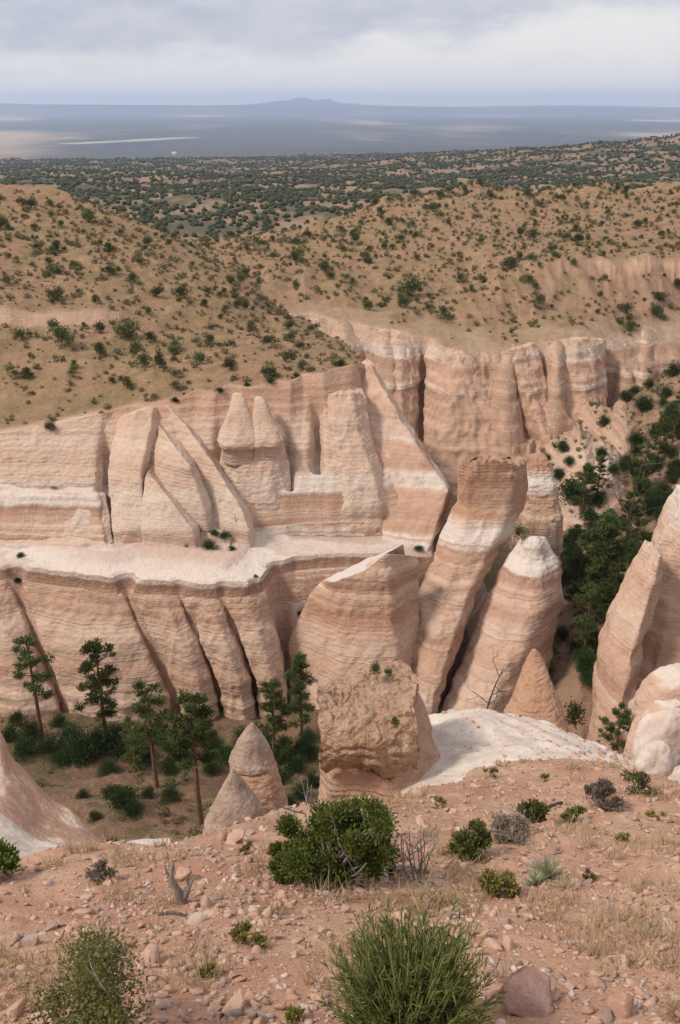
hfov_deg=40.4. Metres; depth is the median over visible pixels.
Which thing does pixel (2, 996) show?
stone
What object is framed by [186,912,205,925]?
stone
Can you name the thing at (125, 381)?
juniper bush
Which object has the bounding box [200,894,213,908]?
stone
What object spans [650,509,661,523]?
shrub
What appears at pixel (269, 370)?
juniper bush
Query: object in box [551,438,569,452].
shrub
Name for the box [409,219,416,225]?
juniper bush
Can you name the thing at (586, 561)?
shrub
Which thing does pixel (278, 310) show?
scrub
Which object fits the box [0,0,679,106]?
sky
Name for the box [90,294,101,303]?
juniper bush
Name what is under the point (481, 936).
stone
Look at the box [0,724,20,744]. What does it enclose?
shrub
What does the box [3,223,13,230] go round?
juniper bush
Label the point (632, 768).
stone
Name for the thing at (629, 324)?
juniper bush
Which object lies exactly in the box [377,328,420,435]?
cliff
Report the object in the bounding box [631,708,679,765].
dome rock
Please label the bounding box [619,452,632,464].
shrub
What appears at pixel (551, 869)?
yucca
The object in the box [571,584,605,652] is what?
pine tree
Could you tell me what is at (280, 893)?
stone
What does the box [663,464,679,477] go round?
shrub
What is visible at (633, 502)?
dead tree
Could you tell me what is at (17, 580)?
shrub
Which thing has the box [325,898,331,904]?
stone
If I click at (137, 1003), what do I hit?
stone
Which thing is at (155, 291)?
juniper bush
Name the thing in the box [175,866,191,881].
stone
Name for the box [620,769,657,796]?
bush
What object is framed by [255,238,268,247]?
juniper bush
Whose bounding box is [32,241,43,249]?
juniper bush
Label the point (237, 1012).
rocks
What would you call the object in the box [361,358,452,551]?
buttress
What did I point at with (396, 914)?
stone
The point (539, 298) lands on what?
juniper bush
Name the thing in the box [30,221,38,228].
juniper bush
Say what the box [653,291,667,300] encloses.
juniper bush
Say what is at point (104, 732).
shrub
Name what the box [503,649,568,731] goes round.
cone rock
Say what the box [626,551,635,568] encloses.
shrub
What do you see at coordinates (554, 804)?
dead branch
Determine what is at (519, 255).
juniper bush
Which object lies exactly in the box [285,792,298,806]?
shrub
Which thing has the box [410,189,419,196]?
juniper bush
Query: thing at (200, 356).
juniper bush
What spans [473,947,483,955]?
stone
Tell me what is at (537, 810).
bush
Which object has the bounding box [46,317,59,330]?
juniper bush
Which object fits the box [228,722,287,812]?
hoodoo
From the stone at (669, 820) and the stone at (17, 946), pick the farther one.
the stone at (669, 820)
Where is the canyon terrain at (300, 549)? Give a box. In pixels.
[0,181,679,842]
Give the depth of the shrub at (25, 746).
81.92 m
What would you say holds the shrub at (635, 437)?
on the canyon terrain at (300, 549)
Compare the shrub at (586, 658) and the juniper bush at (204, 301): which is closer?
the shrub at (586, 658)
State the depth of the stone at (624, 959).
4.50 m
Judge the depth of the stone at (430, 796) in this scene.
10.07 m
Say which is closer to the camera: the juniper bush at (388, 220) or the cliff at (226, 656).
the cliff at (226, 656)
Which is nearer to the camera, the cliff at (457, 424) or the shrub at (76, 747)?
the shrub at (76, 747)
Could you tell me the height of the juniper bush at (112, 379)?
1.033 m
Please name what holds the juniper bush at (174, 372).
on the canyon terrain at (300, 549)
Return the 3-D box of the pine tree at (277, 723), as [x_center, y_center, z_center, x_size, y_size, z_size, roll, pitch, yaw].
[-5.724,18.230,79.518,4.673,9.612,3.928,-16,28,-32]
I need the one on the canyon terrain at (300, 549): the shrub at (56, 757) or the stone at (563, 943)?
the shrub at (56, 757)
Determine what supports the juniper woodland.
on the desert plain
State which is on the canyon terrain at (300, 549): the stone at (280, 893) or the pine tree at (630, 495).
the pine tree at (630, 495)
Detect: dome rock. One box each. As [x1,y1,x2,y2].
[620,663,679,740]
[623,699,679,759]
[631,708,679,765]
[635,741,677,776]
[667,765,679,783]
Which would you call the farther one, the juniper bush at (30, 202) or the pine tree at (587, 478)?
the juniper bush at (30, 202)
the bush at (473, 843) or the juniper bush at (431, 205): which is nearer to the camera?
the bush at (473, 843)
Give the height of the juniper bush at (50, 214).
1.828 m
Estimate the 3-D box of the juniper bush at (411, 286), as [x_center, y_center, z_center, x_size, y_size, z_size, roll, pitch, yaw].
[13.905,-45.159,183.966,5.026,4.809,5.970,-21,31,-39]
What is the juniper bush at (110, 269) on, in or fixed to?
on the canyon terrain at (300, 549)
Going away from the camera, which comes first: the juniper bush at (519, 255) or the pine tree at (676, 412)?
the pine tree at (676, 412)
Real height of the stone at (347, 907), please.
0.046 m
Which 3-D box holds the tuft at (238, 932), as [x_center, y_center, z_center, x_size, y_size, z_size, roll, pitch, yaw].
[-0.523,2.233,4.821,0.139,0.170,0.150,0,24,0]
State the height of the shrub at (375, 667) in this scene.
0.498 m
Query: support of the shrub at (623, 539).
on the canyon terrain at (300, 549)
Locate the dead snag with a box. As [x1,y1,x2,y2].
[164,858,193,904]
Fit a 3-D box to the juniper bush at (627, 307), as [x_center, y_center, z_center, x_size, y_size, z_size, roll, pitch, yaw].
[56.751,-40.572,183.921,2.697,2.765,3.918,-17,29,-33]
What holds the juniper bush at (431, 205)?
on the canyon terrain at (300, 549)
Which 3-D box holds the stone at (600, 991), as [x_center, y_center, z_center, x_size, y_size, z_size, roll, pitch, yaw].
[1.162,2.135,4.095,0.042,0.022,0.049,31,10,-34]
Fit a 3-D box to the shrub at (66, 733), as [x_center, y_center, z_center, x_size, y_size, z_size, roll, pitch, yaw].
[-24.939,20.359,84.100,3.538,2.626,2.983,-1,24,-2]
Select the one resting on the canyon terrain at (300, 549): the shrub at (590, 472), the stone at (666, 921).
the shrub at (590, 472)
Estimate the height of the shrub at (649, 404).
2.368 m
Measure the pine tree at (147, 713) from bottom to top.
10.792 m
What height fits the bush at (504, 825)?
0.411 m
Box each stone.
[0,991,5,999]
[4,998,27,1018]
[13,942,20,948]
[21,933,38,946]
[34,1011,51,1023]
[43,922,56,931]
[61,920,81,933]
[75,908,95,918]
[131,995,141,1013]
[140,943,159,965]
[153,998,160,1005]
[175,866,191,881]
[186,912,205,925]
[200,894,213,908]
[209,998,223,1006]
[212,894,223,900]
[215,830,226,840]
[221,988,243,1012]
[228,970,241,978]
[246,830,254,835]
[248,905,257,911]
[254,1015,267,1023]
[261,905,271,914]
[262,874,271,879]
[263,882,270,889]
[270,934,281,939]
[271,889,287,899]
[291,947,300,955]
[308,973,321,982]
[318,924,329,932]
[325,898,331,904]
[341,904,350,912]
[345,883,354,889]
[373,873,388,882]
[391,910,406,918]
[411,787,423,797]
[415,816,426,825]
[425,793,434,798]
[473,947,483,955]
[474,928,487,941]
[483,937,502,950]
[483,970,499,979]
[495,1018,506,1023]
[502,935,515,951]
[525,858,544,867]
[541,820,554,827]
[559,941,571,948]
[564,982,576,989]
[570,877,582,886]
[581,816,590,824]
[585,975,606,988]
[590,969,604,977]
[597,988,603,994]
[600,976,613,981]
[601,1007,613,1023]
[603,992,633,1018]
[617,954,629,969]
[622,894,632,902]
[625,852,634,856]
[629,765,635,770]
[633,877,643,884]
[638,923,650,933]
[654,945,665,950]
[659,817,673,822]
[661,918,675,930]
[664,790,673,794]
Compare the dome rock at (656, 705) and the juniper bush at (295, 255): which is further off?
the juniper bush at (295, 255)
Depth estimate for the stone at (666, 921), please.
5.08 m
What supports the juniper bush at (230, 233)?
on the canyon terrain at (300, 549)
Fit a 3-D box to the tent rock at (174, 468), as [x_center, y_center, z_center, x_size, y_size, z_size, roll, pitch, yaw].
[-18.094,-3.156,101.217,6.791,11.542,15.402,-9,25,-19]
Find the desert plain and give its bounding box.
[0,97,679,238]
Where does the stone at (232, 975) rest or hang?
on the ground at (36, 892)
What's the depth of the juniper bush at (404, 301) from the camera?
178.01 m
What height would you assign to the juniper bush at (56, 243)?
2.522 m
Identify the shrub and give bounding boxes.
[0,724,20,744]
[4,707,29,726]
[9,733,41,763]
[13,577,21,582]
[13,717,52,743]
[15,552,25,557]
[19,910,155,1023]
[35,732,63,758]
[46,712,68,727]
[50,720,86,749]
[50,747,75,771]
[57,725,110,767]
[74,786,91,799]
[79,721,122,760]
[85,810,103,823]
[85,916,127,952]
[96,755,121,775]
[97,782,122,799]
[103,782,142,814]
[106,735,136,760]
[107,719,129,742]
[119,740,160,768]
[120,797,147,820]
[139,784,158,799]
[140,719,170,746]
[150,754,181,776]
[154,782,185,804]
[158,733,196,764]
[182,723,198,739]
[198,736,225,754]
[200,758,225,775]
[201,538,220,550]
[209,529,218,536]
[213,741,233,766]
[215,531,232,540]
[228,725,243,744]
[263,376,276,383]
[269,733,301,763]
[277,765,291,784]
[278,746,310,777]
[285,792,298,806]
[286,781,312,800]
[292,733,317,754]
[298,741,320,764]
[299,726,318,743]
[302,770,319,787]
[368,660,379,674]
[384,665,392,677]
[385,816,450,880]
[390,716,399,728]
[411,544,423,551]
[423,879,448,902]
[513,522,528,539]
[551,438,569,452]
[553,466,567,480]
[553,624,571,644]
[554,473,592,505]
[558,545,571,565]
[558,545,584,562]
[561,569,570,586]
[563,455,574,465]
[563,525,579,536]
[563,536,578,548]
[564,576,587,597]
[565,633,583,651]
[565,696,585,729]
[566,562,585,577]
[570,641,594,667]
[571,608,593,621]
[571,646,595,673]
[577,468,597,477]
[577,527,596,547]
[578,505,599,522]
[578,666,593,687]
[579,554,593,571]
[584,518,598,531]
[587,631,598,654]
[589,491,608,507]
[593,445,609,459]
[595,414,610,425]
[598,507,617,520]
[605,461,622,475]
[615,535,629,542]
[617,388,633,402]
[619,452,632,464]
[619,458,629,474]
[621,499,638,510]
[622,533,640,558]
[623,455,646,481]
[626,429,648,445]
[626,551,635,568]
[628,384,639,394]
[628,442,642,456]
[628,505,642,518]
[629,393,654,413]
[632,469,651,485]
[635,480,652,496]
[635,493,662,515]
[638,450,666,472]
[639,398,654,410]
[639,495,664,517]
[640,489,660,500]
[641,378,654,388]
[641,486,662,502]
[641,529,652,543]
[647,422,663,436]
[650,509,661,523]
[654,384,674,397]
[655,395,669,406]
[656,481,673,493]
[657,439,673,455]
[659,405,679,423]
[659,489,672,502]
[660,359,679,377]
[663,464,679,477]
[664,445,678,458]
[666,456,679,467]
[666,473,677,483]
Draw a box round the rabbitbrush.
[315,882,510,1023]
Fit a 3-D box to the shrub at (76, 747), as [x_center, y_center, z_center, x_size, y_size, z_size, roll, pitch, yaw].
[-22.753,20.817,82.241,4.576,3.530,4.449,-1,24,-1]
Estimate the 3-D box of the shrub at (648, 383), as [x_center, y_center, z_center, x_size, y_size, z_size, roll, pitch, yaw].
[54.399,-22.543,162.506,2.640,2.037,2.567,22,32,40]
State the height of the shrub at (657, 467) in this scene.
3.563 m
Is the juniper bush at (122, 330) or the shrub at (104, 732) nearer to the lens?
the shrub at (104, 732)
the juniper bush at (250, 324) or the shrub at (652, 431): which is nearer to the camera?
the juniper bush at (250, 324)
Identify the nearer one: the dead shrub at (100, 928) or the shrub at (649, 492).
the dead shrub at (100, 928)
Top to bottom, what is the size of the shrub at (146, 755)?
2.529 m
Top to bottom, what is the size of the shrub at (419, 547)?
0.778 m
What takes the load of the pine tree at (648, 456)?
on the canyon terrain at (300, 549)
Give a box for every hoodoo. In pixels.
[202,770,266,834]
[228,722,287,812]
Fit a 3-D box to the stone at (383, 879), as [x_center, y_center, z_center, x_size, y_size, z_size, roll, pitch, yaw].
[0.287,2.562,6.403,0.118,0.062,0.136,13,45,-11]
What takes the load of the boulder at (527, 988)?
on the ground at (36, 892)
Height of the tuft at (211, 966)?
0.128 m
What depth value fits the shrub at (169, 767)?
78.64 m
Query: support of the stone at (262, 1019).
on the ground at (36, 892)
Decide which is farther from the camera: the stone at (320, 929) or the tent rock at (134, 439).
the tent rock at (134, 439)
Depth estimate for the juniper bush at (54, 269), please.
150.83 m
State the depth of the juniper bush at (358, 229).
239.71 m
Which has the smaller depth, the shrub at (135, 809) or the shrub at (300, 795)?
the shrub at (135, 809)
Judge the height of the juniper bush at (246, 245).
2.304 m
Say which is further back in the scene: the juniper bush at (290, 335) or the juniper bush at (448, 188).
the juniper bush at (448, 188)
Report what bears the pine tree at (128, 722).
on the canyon terrain at (300, 549)
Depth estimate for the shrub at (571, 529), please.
130.41 m
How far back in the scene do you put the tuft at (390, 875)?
6.50 m
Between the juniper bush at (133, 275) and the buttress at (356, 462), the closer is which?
the buttress at (356, 462)
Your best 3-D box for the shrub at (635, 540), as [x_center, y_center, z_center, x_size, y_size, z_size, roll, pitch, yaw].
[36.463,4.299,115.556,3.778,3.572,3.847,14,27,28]
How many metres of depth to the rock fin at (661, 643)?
80.39 m
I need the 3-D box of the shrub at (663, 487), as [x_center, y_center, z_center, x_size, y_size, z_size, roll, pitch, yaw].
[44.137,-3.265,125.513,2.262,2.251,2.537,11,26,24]
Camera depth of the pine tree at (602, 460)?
130.79 m
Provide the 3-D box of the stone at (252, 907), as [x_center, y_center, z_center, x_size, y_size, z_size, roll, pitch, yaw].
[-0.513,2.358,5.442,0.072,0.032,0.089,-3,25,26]
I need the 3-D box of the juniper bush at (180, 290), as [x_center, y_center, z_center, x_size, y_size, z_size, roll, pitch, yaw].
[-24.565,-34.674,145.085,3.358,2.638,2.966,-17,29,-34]
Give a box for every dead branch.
[159,910,187,916]
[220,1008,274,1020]
[547,801,562,808]
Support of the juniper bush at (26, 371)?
on the canyon terrain at (300, 549)
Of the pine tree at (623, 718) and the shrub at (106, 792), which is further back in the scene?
the shrub at (106, 792)
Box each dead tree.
[464,648,513,708]
[602,446,679,539]
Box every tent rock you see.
[108,406,158,542]
[141,468,200,547]
[148,424,212,532]
[167,405,256,547]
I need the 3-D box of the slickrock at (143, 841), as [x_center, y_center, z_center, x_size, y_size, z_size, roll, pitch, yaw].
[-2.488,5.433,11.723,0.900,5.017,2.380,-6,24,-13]
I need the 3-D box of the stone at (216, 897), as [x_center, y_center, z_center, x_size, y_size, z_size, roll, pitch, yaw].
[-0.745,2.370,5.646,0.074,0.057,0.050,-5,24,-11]
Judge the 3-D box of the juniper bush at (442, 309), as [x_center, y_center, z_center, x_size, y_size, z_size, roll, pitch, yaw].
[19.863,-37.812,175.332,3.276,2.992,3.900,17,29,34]
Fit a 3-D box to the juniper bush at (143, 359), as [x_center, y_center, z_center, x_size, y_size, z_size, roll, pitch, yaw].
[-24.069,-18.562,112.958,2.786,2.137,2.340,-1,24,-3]
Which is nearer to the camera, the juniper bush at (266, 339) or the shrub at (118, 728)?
the shrub at (118, 728)
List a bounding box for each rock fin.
[288,544,419,709]
[636,484,679,690]
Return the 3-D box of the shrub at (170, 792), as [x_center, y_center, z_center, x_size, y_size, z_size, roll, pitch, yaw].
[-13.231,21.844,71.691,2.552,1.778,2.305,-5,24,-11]
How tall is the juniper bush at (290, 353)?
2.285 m
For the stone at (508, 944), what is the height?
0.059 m
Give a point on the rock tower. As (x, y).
(364, 743)
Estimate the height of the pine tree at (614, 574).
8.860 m
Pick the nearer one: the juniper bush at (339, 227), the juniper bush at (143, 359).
the juniper bush at (143, 359)
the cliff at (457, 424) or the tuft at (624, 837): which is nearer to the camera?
the tuft at (624, 837)
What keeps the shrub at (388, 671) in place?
on the rock tower
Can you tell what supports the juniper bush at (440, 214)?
on the canyon terrain at (300, 549)
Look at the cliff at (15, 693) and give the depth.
91.93 m
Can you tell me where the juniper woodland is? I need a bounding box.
[0,133,679,238]
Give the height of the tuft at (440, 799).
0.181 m
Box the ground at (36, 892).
[0,758,679,1023]
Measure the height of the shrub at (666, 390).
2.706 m
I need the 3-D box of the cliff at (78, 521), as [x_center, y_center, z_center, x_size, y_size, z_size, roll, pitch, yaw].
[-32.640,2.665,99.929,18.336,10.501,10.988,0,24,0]
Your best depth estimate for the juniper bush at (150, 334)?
124.82 m
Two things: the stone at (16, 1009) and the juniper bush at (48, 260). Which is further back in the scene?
the juniper bush at (48, 260)
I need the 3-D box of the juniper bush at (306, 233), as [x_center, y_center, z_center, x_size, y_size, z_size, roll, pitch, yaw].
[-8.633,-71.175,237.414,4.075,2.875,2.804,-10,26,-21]
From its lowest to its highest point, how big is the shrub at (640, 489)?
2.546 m
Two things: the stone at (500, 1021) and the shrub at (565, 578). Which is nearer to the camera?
the stone at (500, 1021)
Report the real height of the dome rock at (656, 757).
3.600 m
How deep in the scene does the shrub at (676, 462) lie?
128.73 m
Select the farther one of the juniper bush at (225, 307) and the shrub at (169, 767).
the juniper bush at (225, 307)
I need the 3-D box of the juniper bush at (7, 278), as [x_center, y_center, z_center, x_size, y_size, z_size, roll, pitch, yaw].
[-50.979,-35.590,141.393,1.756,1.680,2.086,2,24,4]
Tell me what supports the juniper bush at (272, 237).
on the canyon terrain at (300, 549)
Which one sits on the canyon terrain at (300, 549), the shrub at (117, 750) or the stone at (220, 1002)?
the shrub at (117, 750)
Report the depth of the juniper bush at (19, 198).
192.41 m
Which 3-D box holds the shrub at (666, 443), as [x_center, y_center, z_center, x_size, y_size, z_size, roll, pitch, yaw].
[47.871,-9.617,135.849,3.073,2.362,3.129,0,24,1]
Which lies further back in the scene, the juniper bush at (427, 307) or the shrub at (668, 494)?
the juniper bush at (427, 307)
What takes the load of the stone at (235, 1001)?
on the ground at (36, 892)
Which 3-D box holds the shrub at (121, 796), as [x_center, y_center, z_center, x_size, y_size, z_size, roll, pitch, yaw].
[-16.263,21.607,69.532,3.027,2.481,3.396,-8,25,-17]
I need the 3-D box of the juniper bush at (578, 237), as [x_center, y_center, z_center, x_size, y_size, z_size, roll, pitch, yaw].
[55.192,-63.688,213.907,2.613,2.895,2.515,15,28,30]
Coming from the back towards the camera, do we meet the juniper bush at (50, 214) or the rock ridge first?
the juniper bush at (50, 214)
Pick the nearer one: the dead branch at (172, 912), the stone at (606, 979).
the stone at (606, 979)
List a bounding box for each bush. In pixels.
[0,215,10,228]
[0,836,21,874]
[1,274,10,283]
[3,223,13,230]
[13,326,26,338]
[15,196,23,204]
[18,196,37,207]
[18,367,32,378]
[26,329,32,336]
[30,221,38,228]
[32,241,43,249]
[43,256,53,264]
[43,419,54,430]
[44,284,65,300]
[45,199,52,205]
[46,239,64,251]
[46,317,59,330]
[47,209,54,217]
[47,246,55,252]
[48,263,61,273]
[51,325,77,347]
[57,220,63,228]
[81,207,95,222]
[83,858,118,883]
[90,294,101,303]
[92,319,104,332]
[93,342,106,354]
[102,242,116,251]
[105,265,116,275]
[107,375,116,382]
[112,316,140,338]
[121,376,133,388]
[124,272,139,282]
[127,338,142,353]
[133,352,153,367]
[135,257,142,263]
[143,233,153,243]
[146,331,157,342]
[148,285,163,296]
[153,353,167,368]
[167,344,180,355]
[168,337,185,348]
[168,378,184,390]
[169,369,184,377]
[170,232,177,238]
[172,283,193,298]
[186,350,208,363]
[201,298,208,306]
[202,334,217,345]
[207,322,213,329]
[220,305,227,312]
[222,357,235,369]
[226,230,234,236]
[232,297,241,307]
[240,265,250,274]
[240,298,249,307]
[243,242,251,250]
[246,319,257,330]
[249,776,429,902]
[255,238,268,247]
[259,334,278,347]
[260,360,276,377]
[268,235,275,242]
[281,319,296,328]
[282,346,297,362]
[286,332,296,340]
[288,249,302,260]
[290,237,300,243]
[295,339,305,349]
[297,256,306,262]
[299,229,314,238]
[316,259,329,269]
[324,269,334,280]
[336,224,343,230]
[351,231,360,241]
[353,226,361,233]
[359,250,370,257]
[362,255,372,262]
[363,299,372,309]
[371,196,379,203]
[376,207,383,214]
[381,241,387,248]
[385,217,393,224]
[394,274,425,294]
[397,234,405,239]
[397,294,409,306]
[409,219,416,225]
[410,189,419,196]
[425,304,436,310]
[427,202,435,210]
[434,190,444,196]
[434,305,454,319]
[436,212,444,217]
[444,185,452,191]
[444,817,493,863]
[455,271,468,281]
[462,185,468,191]
[469,805,534,850]
[476,177,484,183]
[476,235,485,243]
[476,867,526,899]
[501,258,515,268]
[503,255,518,265]
[515,252,522,261]
[516,227,524,234]
[516,798,550,822]
[520,272,534,283]
[522,188,530,195]
[527,229,540,238]
[529,208,537,215]
[534,291,545,303]
[539,201,546,206]
[547,242,557,250]
[559,195,566,199]
[559,231,570,238]
[560,804,587,822]
[572,224,580,231]
[574,231,584,241]
[583,778,627,811]
[616,302,632,312]
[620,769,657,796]
[622,185,628,193]
[622,319,637,331]
[634,218,641,226]
[649,301,665,316]
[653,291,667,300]
[673,278,679,287]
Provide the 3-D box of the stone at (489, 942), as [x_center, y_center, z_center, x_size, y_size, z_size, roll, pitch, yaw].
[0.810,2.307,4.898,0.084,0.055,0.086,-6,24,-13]
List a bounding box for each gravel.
[430,709,630,776]
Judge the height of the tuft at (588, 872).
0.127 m
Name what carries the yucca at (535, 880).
on the ground at (36, 892)
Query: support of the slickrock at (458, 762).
on the canyon terrain at (300, 549)
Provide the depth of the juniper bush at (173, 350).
119.71 m
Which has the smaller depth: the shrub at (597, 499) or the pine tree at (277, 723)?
the pine tree at (277, 723)
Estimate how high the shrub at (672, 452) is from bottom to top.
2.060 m
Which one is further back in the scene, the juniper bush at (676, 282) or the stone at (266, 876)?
the juniper bush at (676, 282)
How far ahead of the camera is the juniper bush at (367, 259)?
207.57 m
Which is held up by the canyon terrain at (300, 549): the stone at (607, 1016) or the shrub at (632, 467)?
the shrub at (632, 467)
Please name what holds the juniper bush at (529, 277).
on the canyon terrain at (300, 549)
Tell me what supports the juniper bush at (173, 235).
on the canyon terrain at (300, 549)
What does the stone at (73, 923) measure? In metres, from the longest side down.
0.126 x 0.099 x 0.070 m
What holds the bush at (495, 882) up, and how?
on the ground at (36, 892)
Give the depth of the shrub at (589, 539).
126.03 m
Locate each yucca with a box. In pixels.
[517,868,552,887]
[521,853,573,880]
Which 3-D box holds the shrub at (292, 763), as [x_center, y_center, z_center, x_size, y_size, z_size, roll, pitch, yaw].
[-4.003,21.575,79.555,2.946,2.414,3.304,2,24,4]
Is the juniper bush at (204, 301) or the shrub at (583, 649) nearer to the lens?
the shrub at (583, 649)
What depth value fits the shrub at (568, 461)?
139.08 m
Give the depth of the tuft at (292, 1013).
3.72 m
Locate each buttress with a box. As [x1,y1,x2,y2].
[320,387,385,535]
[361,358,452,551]
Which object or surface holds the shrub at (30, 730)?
on the canyon terrain at (300, 549)
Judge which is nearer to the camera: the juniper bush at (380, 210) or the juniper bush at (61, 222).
the juniper bush at (61, 222)
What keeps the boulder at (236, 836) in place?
on the ground at (36, 892)
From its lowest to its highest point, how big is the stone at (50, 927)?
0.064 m
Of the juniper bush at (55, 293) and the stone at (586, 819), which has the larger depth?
the juniper bush at (55, 293)
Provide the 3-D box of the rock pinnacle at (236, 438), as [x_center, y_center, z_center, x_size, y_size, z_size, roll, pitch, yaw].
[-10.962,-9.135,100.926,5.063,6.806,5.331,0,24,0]
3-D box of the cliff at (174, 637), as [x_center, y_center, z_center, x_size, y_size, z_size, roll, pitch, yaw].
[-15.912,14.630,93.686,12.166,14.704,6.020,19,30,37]
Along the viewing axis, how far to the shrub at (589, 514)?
130.73 m
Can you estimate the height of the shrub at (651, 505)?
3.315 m
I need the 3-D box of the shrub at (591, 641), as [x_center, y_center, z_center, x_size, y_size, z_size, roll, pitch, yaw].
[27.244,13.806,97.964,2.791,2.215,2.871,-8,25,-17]
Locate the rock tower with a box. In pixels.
[317,659,439,803]
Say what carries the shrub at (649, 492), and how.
on the canyon terrain at (300, 549)
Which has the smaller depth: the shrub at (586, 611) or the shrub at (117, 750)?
the shrub at (117, 750)
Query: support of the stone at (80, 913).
on the ground at (36, 892)
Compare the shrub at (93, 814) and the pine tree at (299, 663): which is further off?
the pine tree at (299, 663)
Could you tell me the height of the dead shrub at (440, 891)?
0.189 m
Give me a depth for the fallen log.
75.20 m
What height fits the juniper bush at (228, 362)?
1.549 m
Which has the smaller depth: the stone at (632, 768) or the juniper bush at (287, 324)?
the stone at (632, 768)
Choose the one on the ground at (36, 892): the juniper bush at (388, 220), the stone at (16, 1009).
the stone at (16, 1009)
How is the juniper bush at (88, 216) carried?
on the canyon terrain at (300, 549)
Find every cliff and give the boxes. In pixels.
[0,412,111,491]
[0,488,113,547]
[0,586,60,717]
[23,586,172,722]
[131,594,219,720]
[182,596,256,719]
[219,443,290,512]
[226,588,287,717]
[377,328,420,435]
[423,342,524,496]
[504,341,556,446]
[546,337,607,418]
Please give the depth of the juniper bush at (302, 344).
123.51 m
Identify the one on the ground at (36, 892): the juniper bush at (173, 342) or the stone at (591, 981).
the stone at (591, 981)
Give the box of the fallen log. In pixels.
[127,772,176,825]
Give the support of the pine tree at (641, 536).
on the canyon terrain at (300, 549)
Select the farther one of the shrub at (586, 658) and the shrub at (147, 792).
the shrub at (586, 658)
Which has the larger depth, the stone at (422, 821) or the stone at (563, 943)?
the stone at (422, 821)
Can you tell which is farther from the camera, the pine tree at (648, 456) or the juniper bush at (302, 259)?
the juniper bush at (302, 259)
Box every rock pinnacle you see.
[217,392,254,465]
[252,396,284,462]
[508,453,563,553]
[587,540,662,753]
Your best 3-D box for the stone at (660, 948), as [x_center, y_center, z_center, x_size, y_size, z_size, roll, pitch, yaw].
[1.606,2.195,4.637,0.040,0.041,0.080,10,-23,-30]
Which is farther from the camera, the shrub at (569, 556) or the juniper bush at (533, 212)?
the juniper bush at (533, 212)
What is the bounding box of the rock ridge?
[0,732,100,845]
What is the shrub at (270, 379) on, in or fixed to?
on the canyon terrain at (300, 549)
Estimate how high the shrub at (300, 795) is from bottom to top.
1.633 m
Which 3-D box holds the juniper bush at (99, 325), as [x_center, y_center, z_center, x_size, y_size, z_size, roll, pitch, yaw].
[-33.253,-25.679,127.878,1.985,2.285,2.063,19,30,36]
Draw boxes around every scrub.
[0,180,679,842]
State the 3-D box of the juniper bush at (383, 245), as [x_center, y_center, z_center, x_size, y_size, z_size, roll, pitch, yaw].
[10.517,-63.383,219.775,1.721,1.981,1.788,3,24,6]
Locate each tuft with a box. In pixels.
[192,961,217,977]
[228,918,252,944]
[238,839,253,854]
[249,930,268,948]
[284,1004,309,1023]
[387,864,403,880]
[433,796,447,806]
[479,766,498,778]
[540,772,550,782]
[582,868,597,879]
[613,829,630,841]
[644,810,666,819]
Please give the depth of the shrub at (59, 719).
89.39 m
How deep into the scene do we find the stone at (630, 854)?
7.28 m
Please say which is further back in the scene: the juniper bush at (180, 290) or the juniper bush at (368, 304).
the juniper bush at (368, 304)
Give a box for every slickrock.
[0,812,60,856]
[101,838,170,844]
[401,708,635,793]
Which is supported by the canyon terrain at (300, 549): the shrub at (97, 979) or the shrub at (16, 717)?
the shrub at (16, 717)
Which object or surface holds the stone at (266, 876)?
on the ground at (36, 892)
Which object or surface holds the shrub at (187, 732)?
on the canyon terrain at (300, 549)
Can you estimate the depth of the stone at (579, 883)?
6.41 m
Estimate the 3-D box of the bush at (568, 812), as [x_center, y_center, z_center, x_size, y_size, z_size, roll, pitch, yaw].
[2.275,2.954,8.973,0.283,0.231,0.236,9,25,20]
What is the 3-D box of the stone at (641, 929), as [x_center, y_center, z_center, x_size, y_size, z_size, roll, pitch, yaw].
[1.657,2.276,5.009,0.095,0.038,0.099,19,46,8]
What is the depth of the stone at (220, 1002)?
3.91 m
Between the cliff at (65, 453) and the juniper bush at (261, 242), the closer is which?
the cliff at (65, 453)
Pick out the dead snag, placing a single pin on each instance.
(177, 890)
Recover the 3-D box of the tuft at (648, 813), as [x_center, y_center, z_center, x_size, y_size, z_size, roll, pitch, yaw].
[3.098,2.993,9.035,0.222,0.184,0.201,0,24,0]
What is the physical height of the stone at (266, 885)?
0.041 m
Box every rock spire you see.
[412,454,527,714]
[439,536,563,712]
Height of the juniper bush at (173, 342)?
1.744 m
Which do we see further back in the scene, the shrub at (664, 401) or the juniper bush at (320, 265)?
the juniper bush at (320, 265)
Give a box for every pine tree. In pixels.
[11,632,55,739]
[74,636,121,729]
[117,715,147,773]
[128,678,175,787]
[158,687,223,824]
[242,678,299,760]
[282,651,318,736]
[560,523,586,578]
[561,540,595,608]
[571,462,598,509]
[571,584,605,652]
[575,511,631,621]
[590,454,610,495]
[593,557,627,619]
[595,702,632,753]
[596,508,622,554]
[617,486,643,534]
[626,516,652,558]
[631,441,662,495]
[645,414,673,461]
[662,391,679,442]
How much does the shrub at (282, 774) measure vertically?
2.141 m
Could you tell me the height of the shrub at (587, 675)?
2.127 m
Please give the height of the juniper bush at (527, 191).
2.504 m
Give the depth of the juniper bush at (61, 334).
121.15 m
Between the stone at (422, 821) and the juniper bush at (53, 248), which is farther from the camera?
the juniper bush at (53, 248)
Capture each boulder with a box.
[225,828,245,843]
[496,965,551,1016]

